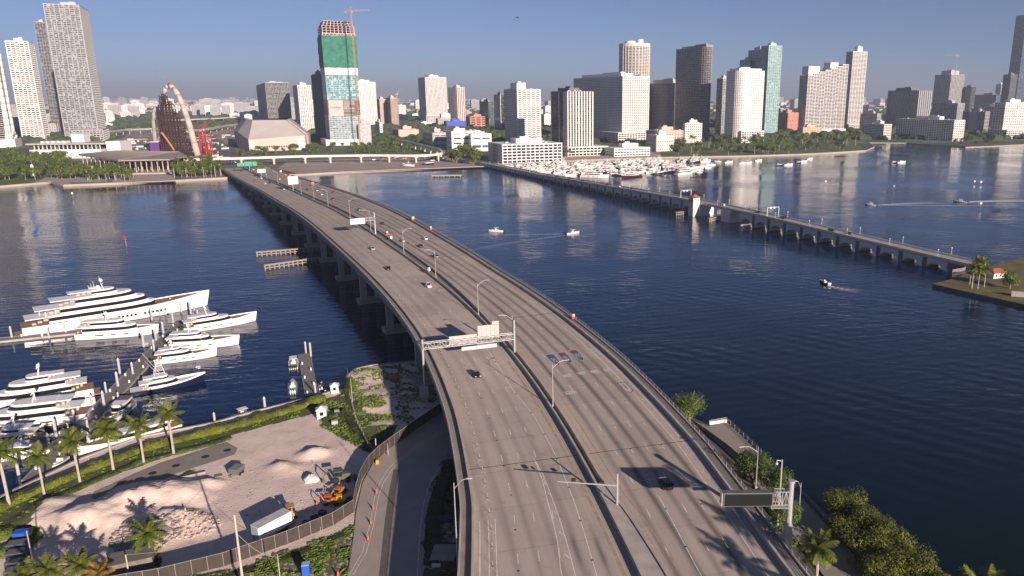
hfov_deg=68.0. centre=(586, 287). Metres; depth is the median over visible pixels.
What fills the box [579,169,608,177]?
motor yacht
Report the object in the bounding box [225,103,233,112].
building
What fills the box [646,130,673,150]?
club house
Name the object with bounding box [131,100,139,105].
building
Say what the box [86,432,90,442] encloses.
mooring pile
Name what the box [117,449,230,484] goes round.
drain covers
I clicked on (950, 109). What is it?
apartment tower
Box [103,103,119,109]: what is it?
building
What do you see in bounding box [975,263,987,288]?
palm tree
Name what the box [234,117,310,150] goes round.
arena
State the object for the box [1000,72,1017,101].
apartment tower
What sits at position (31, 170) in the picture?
shade tree
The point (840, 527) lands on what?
mangrove
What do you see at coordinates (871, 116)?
apartment block
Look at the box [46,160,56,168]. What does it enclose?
shade tree
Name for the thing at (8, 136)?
office tower
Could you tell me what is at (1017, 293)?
site wall
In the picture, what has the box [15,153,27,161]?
shade tree
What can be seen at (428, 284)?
car
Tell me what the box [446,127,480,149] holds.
mall block
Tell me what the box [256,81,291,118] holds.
apartment tower
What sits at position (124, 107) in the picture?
building
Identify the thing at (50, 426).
console boat
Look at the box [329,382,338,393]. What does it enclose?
kiosk
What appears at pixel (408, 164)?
stored boat
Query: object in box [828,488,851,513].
mangrove
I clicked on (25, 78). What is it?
apartment tower
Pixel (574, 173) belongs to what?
moored boat
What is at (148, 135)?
construction ground
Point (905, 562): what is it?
mangrove
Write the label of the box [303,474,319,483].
debris heap
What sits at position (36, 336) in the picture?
floating dock
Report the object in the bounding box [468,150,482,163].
shade tree
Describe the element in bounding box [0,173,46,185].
park lawn
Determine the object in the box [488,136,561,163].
terrace block
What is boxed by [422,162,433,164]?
stored boat
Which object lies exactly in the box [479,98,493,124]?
office block
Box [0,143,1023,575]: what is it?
water
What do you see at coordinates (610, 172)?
moored boat
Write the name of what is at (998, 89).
apartment tower
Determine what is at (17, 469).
mooring pile
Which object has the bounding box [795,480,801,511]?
street lamp
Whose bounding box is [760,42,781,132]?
apartment tower
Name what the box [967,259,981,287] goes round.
palm tree
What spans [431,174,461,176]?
mooring float
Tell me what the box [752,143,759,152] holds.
palm tree
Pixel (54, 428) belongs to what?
mooring pile
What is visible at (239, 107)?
building
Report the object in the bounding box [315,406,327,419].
kiosk
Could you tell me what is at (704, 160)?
moored boat
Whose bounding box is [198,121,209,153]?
tower crane
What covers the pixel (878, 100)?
building
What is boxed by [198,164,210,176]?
shade tree
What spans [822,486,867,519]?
mangrove
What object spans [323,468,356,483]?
backhoe loader
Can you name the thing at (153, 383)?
sport fishing yacht
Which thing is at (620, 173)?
moored boat
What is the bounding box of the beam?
[172,471,205,478]
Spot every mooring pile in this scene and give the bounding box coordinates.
[14,456,19,474]
[45,433,50,445]
[52,419,57,437]
[71,409,76,424]
[85,417,88,431]
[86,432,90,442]
[90,395,93,406]
[101,390,105,405]
[115,371,118,385]
[116,358,120,373]
[141,332,144,346]
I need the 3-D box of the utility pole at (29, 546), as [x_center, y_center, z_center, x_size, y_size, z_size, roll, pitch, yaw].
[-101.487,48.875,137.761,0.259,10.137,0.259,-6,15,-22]
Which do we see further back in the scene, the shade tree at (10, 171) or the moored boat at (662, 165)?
the moored boat at (662, 165)
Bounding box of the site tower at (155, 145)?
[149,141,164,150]
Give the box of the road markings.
[349,430,445,575]
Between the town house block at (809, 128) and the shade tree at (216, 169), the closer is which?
the shade tree at (216, 169)
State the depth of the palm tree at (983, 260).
360.88 m
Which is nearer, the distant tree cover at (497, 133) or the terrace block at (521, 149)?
the terrace block at (521, 149)
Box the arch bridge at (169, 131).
[152,79,200,155]
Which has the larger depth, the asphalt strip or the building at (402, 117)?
the building at (402, 117)
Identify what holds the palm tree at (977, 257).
on the island ground at (996, 290)
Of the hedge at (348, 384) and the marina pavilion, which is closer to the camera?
the hedge at (348, 384)
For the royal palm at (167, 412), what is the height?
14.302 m
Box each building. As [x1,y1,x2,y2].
[11,109,17,116]
[13,117,19,127]
[46,113,50,121]
[48,122,58,133]
[102,97,109,102]
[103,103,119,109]
[106,113,114,121]
[107,104,122,114]
[118,97,124,101]
[120,111,132,116]
[121,105,127,111]
[127,105,139,116]
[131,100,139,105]
[135,103,144,113]
[139,100,148,105]
[148,101,158,103]
[191,104,200,114]
[196,101,212,104]
[199,104,205,115]
[204,105,209,115]
[209,105,220,114]
[221,105,229,113]
[222,100,233,102]
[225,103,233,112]
[229,113,238,116]
[233,102,249,112]
[240,111,258,118]
[244,114,251,118]
[245,106,258,111]
[250,110,258,119]
[291,108,295,118]
[398,104,405,113]
[398,114,407,120]
[414,100,419,108]
[436,118,450,123]
[440,113,449,117]
[470,99,478,107]
[541,114,550,124]
[543,105,550,112]
[646,125,683,142]
[790,99,797,108]
[862,107,867,112]
[873,99,884,104]
[874,103,884,106]
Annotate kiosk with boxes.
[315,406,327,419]
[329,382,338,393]
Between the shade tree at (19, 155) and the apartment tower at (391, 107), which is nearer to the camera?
the shade tree at (19, 155)
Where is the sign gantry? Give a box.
[419,320,515,402]
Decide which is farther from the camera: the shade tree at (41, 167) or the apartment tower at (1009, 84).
the apartment tower at (1009, 84)
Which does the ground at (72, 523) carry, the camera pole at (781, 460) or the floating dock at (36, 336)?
the camera pole at (781, 460)
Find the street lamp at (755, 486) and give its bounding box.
[739,446,758,488]
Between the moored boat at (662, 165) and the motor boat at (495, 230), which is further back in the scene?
the moored boat at (662, 165)
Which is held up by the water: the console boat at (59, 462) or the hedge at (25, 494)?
the console boat at (59, 462)
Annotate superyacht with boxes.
[12,278,208,335]
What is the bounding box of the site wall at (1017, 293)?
[1011,291,1023,296]
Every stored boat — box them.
[402,162,414,166]
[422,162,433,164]
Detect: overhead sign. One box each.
[237,162,256,170]
[257,169,265,175]
[288,176,297,189]
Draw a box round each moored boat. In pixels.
[542,166,553,172]
[552,167,565,173]
[565,171,580,176]
[588,160,601,165]
[606,165,616,174]
[615,166,626,175]
[618,165,629,169]
[653,166,665,173]
[659,162,673,167]
[700,158,710,161]
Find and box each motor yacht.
[0,364,100,408]
[0,388,91,428]
[0,416,51,445]
[1,434,52,461]
[71,311,158,340]
[75,417,185,457]
[103,395,136,421]
[151,340,216,364]
[164,324,238,348]
[180,306,256,330]
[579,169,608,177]
[621,169,641,177]
[637,165,654,172]
[673,166,692,174]
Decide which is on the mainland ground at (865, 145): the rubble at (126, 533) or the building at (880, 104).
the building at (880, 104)
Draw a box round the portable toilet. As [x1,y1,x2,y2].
[301,561,310,575]
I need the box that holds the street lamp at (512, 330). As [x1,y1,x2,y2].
[498,315,513,351]
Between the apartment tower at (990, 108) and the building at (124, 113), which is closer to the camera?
the apartment tower at (990, 108)
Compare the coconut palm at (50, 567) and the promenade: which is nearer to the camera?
the coconut palm at (50, 567)
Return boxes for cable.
[126,528,234,554]
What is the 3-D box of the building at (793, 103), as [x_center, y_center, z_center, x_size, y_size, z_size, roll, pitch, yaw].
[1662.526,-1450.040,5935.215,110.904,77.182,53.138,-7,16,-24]
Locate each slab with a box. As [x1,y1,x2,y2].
[429,544,457,561]
[895,115,964,140]
[962,108,989,131]
[974,93,1000,110]
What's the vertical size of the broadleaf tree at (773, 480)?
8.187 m
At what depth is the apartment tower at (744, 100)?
1481.34 m
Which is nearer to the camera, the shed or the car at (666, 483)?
the shed
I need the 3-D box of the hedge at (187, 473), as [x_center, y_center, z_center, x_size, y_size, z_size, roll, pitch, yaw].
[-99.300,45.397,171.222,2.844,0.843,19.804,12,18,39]
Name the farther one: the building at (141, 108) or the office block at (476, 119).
the building at (141, 108)
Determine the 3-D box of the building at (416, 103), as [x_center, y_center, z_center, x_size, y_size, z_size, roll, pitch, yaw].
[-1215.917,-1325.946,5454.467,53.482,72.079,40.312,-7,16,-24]
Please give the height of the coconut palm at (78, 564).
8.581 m
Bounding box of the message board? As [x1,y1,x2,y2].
[720,478,794,548]
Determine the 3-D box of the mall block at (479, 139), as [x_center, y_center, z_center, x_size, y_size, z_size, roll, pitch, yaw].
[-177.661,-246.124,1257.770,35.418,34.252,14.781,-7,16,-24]
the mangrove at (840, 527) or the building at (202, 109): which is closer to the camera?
the mangrove at (840, 527)
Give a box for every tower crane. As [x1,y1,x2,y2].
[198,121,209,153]
[204,131,217,154]
[343,6,369,144]
[395,91,399,117]
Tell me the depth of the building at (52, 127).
1801.71 m
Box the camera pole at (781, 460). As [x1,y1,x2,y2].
[776,459,782,525]
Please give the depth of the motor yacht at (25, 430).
195.35 m
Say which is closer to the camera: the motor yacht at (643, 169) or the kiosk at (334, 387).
the kiosk at (334, 387)
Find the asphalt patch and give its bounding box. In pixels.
[379,469,399,575]
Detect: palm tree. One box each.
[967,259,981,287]
[971,256,984,280]
[974,255,990,282]
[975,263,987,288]
[981,265,992,286]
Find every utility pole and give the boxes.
[26,530,34,572]
[125,554,128,572]
[233,514,242,575]
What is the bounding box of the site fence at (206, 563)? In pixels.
[113,404,441,575]
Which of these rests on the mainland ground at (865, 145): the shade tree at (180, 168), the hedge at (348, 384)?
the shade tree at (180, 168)
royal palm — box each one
[0,436,23,504]
[19,440,54,493]
[52,426,89,481]
[88,413,123,469]
[122,411,155,462]
[153,398,184,453]
[797,528,839,575]
[958,563,1004,575]
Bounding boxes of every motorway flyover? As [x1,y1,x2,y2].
[109,128,176,134]
[175,114,313,120]
[186,124,237,133]
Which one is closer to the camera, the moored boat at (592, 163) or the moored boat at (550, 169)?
the moored boat at (550, 169)
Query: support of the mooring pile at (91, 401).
in the water
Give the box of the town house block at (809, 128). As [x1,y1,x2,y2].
[797,123,821,133]
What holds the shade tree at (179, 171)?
on the mainland ground at (865, 145)
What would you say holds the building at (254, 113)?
on the mainland ground at (865, 145)
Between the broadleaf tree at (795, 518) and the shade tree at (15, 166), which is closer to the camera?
the broadleaf tree at (795, 518)
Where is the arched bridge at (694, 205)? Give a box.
[476,161,985,272]
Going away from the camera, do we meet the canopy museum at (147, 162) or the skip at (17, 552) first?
the skip at (17, 552)
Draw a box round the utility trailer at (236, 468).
[228,463,244,476]
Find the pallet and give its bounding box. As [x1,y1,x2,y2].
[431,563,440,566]
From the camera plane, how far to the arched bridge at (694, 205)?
514.73 m
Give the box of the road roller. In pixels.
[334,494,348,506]
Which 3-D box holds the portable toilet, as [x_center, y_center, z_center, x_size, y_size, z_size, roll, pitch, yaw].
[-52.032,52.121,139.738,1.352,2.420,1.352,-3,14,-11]
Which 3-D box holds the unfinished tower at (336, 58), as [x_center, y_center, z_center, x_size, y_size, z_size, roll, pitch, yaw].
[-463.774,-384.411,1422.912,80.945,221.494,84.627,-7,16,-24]
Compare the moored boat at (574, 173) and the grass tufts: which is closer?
the grass tufts
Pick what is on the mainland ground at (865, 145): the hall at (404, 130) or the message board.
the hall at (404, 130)
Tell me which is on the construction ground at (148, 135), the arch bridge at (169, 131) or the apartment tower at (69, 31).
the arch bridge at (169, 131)
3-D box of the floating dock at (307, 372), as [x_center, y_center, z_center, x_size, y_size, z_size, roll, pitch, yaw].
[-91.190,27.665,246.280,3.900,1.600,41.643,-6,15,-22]
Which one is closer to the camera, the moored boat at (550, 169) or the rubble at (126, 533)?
the rubble at (126, 533)
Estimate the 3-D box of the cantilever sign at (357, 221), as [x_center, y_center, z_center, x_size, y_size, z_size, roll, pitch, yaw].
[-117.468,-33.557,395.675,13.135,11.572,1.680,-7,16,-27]
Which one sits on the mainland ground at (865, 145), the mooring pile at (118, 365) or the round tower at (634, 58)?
the round tower at (634, 58)
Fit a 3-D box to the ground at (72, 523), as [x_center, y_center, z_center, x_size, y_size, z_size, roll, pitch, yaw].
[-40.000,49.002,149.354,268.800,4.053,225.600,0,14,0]
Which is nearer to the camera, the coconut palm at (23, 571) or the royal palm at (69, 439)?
the coconut palm at (23, 571)
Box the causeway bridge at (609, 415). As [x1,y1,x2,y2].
[221,166,814,575]
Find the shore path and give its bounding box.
[698,423,864,575]
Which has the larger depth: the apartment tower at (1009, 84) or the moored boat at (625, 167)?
the apartment tower at (1009, 84)
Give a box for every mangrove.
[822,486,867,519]
[824,512,860,550]
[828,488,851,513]
[842,527,889,572]
[849,501,897,543]
[857,551,906,575]
[858,516,917,558]
[878,543,938,575]
[909,556,949,575]
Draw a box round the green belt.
[253,140,447,159]
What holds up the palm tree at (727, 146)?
on the park ground at (706, 150)
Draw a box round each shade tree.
[0,166,9,179]
[2,160,14,167]
[2,168,15,179]
[7,149,15,159]
[8,164,19,175]
[13,160,25,172]
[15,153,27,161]
[18,162,28,171]
[18,167,29,179]
[24,155,34,163]
[26,166,42,179]
[29,151,38,158]
[32,162,44,174]
[34,156,43,161]
[35,154,48,159]
[37,164,45,175]
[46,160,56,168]
[46,168,55,177]
[53,151,63,156]
[56,161,70,166]
[59,156,71,160]
[62,168,76,178]
[69,167,79,177]
[73,162,82,166]
[78,167,90,178]
[85,171,95,180]
[91,168,102,179]
[99,168,110,179]
[110,170,121,179]
[124,171,132,180]
[176,166,185,174]
[176,169,184,176]
[188,165,198,176]
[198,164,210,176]
[211,164,218,174]
[256,161,263,167]
[447,149,458,161]
[451,148,461,162]
[465,145,476,154]
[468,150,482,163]
[673,145,682,154]
[677,141,686,151]
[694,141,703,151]
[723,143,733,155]
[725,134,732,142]
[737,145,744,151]
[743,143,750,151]
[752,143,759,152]
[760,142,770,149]
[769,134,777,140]
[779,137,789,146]
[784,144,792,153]
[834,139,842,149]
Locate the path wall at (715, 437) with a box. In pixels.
[691,419,739,457]
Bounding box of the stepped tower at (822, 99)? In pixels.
[797,62,848,131]
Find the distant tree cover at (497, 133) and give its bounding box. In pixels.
[10,99,1023,143]
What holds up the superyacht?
on the water
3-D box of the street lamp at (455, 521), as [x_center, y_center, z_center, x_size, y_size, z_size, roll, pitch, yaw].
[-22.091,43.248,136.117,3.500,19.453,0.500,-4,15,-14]
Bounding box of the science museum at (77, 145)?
[25,133,131,157]
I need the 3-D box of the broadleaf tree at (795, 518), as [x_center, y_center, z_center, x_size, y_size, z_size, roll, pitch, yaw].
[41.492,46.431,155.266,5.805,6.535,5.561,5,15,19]
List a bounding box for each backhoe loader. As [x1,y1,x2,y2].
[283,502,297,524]
[316,494,342,505]
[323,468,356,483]
[330,486,348,497]
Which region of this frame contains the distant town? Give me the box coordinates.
[9,97,932,111]
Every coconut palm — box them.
[3,556,37,575]
[25,552,69,575]
[56,546,100,575]
[81,558,115,575]
[125,514,167,552]
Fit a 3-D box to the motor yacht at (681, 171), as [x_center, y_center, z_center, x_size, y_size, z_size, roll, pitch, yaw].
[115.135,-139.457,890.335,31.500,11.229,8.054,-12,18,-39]
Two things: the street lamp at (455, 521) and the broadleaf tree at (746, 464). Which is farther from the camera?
the broadleaf tree at (746, 464)
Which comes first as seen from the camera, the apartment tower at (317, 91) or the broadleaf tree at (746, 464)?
the broadleaf tree at (746, 464)
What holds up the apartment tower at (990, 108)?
on the mainland ground at (865, 145)
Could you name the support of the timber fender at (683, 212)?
in the water
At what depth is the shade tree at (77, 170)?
833.05 m
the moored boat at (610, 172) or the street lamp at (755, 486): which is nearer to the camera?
the street lamp at (755, 486)
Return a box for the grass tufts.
[0,363,798,575]
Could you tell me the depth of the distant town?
12518.05 m
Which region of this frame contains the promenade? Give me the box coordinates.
[60,177,218,184]
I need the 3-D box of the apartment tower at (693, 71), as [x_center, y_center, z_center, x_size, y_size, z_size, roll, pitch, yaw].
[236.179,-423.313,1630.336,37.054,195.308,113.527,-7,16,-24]
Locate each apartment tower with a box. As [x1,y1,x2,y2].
[5,37,49,139]
[34,19,63,130]
[43,2,109,140]
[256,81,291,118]
[293,82,313,130]
[311,70,325,136]
[358,79,377,124]
[376,96,386,123]
[385,95,398,124]
[418,74,447,122]
[448,85,465,120]
[504,81,540,141]
[551,86,608,155]
[573,72,649,143]
[649,78,675,129]
[674,44,712,139]
[715,75,726,135]
[724,67,764,142]
[740,56,753,68]
[748,46,760,68]
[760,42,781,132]
[777,109,798,130]
[844,46,867,128]
[885,87,931,125]
[931,70,964,108]
[931,100,964,119]
[962,84,975,110]
[984,103,993,126]
[987,98,1023,138]
[995,82,1001,94]
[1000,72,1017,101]
[1009,15,1023,101]
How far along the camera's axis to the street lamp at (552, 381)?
189.02 m
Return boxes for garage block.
[375,118,382,132]
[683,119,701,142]
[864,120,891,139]
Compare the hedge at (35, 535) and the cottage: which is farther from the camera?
the cottage
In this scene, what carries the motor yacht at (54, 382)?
on the water
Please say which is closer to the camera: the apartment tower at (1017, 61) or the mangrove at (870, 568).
the mangrove at (870, 568)
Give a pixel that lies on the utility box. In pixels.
(334, 421)
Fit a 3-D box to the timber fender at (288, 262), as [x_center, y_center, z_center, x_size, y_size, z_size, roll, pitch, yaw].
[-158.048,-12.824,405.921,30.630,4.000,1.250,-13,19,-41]
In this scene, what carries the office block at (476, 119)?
on the mainland ground at (865, 145)
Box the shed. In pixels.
[107,545,154,575]
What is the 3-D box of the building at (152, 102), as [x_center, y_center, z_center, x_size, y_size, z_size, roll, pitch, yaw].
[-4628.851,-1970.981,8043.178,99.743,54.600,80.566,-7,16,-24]
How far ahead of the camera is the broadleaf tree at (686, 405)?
203.42 m
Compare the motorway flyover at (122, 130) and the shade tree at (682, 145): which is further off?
the motorway flyover at (122, 130)
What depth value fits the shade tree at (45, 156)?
982.40 m
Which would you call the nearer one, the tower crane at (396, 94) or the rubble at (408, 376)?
the rubble at (408, 376)
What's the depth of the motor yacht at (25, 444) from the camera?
189.56 m
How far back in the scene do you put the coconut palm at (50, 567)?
132.19 m
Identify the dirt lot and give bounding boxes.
[277,156,480,173]
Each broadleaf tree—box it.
[670,391,708,421]
[735,448,773,484]
[755,465,794,491]
[773,495,802,523]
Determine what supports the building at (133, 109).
on the mainland ground at (865, 145)
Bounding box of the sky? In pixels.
[0,0,1023,98]
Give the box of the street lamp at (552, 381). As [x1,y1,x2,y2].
[552,359,568,406]
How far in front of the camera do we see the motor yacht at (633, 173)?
857.13 m
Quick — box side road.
[347,412,452,575]
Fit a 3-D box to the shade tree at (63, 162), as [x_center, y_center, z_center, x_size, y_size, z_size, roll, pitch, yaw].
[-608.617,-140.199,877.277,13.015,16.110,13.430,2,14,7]
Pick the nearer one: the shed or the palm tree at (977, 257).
the shed
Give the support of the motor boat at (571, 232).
on the water
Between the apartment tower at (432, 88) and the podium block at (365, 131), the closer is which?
the podium block at (365, 131)
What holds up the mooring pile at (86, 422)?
in the water
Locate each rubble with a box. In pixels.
[108,514,183,551]
[168,507,220,538]
[201,445,358,515]
[404,372,426,379]
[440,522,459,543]
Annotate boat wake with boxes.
[969,200,1020,201]
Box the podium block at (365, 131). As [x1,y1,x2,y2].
[357,119,371,144]
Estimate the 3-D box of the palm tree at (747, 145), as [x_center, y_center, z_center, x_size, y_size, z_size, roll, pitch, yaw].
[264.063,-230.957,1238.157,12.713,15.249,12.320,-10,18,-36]
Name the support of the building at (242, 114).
on the mainland ground at (865, 145)
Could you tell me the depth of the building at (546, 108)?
3486.25 m
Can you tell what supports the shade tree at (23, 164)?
on the park lawn at (18, 179)
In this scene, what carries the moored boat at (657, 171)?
on the water
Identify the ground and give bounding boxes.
[0,99,1023,183]
[0,362,860,575]
[122,124,238,166]
[661,140,862,156]
[932,257,1023,307]
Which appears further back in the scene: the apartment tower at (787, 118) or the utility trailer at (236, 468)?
the apartment tower at (787, 118)
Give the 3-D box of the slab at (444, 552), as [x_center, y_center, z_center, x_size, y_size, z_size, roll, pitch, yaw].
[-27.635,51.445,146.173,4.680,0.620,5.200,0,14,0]
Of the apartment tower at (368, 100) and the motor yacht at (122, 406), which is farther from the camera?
the apartment tower at (368, 100)
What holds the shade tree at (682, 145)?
on the park ground at (706, 150)
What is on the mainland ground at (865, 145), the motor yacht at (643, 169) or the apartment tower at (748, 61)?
the apartment tower at (748, 61)
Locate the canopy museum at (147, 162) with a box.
[79,150,186,174]
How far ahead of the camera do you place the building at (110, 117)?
2703.79 m
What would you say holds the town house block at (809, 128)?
on the mainland ground at (865, 145)
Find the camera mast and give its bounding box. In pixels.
[557,473,617,504]
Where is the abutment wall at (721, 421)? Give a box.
[710,419,726,424]
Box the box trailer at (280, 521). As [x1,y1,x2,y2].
[250,508,291,539]
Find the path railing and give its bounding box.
[709,417,854,550]
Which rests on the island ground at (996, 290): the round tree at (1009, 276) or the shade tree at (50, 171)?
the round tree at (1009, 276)
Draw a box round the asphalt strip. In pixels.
[92,442,237,499]
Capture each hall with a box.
[393,125,418,136]
[444,118,465,126]
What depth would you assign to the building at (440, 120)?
2198.76 m
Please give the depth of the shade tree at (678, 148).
1166.52 m
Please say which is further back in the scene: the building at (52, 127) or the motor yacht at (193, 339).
the building at (52, 127)
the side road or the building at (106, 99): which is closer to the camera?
the side road
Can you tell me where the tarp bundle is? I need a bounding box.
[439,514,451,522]
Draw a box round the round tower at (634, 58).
[619,39,649,81]
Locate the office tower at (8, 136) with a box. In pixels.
[0,51,21,147]
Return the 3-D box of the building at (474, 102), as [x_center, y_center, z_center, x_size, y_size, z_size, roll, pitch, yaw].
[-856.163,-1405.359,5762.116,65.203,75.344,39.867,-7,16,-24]
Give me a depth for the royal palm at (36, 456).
166.44 m
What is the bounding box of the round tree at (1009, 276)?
[1000,269,1020,288]
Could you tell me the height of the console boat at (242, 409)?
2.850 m
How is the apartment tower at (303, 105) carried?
on the mainland ground at (865, 145)
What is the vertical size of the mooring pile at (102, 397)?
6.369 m
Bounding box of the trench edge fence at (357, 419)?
[347,369,373,449]
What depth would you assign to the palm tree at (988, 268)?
352.61 m
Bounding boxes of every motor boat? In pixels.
[489,227,503,231]
[564,229,578,234]
[820,279,830,285]
[953,199,968,202]
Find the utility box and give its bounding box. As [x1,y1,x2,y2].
[331,419,337,424]
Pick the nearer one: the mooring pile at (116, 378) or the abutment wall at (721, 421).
the abutment wall at (721, 421)
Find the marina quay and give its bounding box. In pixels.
[494,152,660,163]
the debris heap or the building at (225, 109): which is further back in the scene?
the building at (225, 109)
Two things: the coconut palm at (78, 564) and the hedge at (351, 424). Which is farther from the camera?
the hedge at (351, 424)
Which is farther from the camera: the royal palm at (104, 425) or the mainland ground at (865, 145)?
the mainland ground at (865, 145)
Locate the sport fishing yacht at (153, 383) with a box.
[126,358,204,396]
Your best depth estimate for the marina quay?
1123.37 m
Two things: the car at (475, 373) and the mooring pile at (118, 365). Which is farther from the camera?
the mooring pile at (118, 365)
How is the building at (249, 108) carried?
on the mainland ground at (865, 145)
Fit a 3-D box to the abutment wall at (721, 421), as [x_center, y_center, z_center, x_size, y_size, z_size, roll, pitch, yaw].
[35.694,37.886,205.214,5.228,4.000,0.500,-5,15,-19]
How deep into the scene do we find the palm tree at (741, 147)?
1195.34 m
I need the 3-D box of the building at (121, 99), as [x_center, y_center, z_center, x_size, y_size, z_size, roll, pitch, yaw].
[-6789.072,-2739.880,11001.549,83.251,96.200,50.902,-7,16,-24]
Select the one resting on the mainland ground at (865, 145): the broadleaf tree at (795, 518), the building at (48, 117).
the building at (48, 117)
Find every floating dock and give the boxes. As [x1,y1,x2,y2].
[0,321,160,342]
[21,428,87,482]
[68,318,188,431]
[298,353,318,397]
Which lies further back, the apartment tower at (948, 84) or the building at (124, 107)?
the building at (124, 107)
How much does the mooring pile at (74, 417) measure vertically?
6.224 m
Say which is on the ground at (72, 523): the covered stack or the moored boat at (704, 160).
the covered stack
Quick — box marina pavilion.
[605,141,649,156]
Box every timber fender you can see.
[256,246,320,256]
[264,257,320,269]
[674,210,687,215]
[707,215,720,222]
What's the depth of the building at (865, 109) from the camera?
3880.25 m
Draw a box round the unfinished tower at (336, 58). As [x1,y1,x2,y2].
[317,20,360,145]
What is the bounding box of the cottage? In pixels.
[986,268,1005,278]
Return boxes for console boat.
[44,420,68,429]
[52,453,69,469]
[227,406,259,417]
[287,378,297,394]
[288,355,298,369]
[318,381,325,390]
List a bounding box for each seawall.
[0,150,864,187]
[0,360,414,498]
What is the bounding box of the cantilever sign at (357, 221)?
[350,212,375,233]
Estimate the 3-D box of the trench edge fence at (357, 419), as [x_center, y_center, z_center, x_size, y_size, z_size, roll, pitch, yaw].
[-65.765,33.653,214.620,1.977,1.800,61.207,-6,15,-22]
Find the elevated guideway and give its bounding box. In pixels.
[180,139,444,163]
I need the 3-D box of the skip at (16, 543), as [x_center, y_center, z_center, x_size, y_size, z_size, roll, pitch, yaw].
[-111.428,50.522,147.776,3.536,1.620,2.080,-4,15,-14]
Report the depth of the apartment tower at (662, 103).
1810.01 m
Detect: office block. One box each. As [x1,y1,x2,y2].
[465,113,486,126]
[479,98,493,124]
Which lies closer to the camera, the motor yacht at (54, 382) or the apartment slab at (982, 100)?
the motor yacht at (54, 382)
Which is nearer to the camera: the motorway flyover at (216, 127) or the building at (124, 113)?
the motorway flyover at (216, 127)
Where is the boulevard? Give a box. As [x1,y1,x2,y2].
[194,127,264,165]
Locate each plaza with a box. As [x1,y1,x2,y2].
[33,177,105,182]
[111,173,175,182]
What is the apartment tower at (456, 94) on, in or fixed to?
on the mainland ground at (865, 145)
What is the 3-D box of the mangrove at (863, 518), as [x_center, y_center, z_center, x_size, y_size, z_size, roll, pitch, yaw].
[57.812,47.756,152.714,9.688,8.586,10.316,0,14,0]
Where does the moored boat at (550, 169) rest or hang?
on the water
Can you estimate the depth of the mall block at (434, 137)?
1333.81 m
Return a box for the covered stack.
[11,528,28,538]
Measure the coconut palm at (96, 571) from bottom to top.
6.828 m
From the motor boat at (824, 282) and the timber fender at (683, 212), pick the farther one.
the timber fender at (683, 212)
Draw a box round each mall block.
[423,127,446,147]
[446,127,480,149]
[469,130,491,150]
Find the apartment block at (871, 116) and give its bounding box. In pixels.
[859,110,880,131]
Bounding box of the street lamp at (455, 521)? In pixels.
[453,477,471,571]
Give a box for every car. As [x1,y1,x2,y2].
[425,281,431,287]
[472,370,480,377]
[658,477,673,490]
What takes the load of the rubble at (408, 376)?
on the ground at (72, 523)
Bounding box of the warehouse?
[199,98,220,103]
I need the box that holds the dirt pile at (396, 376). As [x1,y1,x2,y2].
[387,374,402,379]
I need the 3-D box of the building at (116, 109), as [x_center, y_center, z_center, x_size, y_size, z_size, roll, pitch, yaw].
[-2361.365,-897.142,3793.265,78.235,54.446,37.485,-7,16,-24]
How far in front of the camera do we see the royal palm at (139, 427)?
179.90 m
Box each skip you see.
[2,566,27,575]
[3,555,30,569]
[4,547,30,559]
[5,538,30,550]
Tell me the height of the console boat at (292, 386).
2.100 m
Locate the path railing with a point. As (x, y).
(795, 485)
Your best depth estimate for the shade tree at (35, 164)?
868.29 m
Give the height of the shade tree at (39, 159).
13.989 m
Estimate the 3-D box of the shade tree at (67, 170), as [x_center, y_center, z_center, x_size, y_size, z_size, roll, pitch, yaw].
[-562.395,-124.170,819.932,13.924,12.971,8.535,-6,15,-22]
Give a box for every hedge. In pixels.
[0,394,326,513]
[0,524,43,558]
[1,436,231,529]
[178,470,193,476]
[187,531,351,575]
[321,408,373,443]
[343,376,355,394]
[421,459,454,564]
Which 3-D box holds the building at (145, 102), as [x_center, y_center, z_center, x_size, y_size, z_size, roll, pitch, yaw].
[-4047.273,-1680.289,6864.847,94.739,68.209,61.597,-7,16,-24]
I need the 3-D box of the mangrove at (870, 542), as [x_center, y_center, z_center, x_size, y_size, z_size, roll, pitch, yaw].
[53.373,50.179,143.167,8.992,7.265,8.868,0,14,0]
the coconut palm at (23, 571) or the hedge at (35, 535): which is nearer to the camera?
the coconut palm at (23, 571)
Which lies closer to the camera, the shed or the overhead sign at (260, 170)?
the shed
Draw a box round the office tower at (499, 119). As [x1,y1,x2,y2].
[494,91,504,129]
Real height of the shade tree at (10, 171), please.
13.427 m

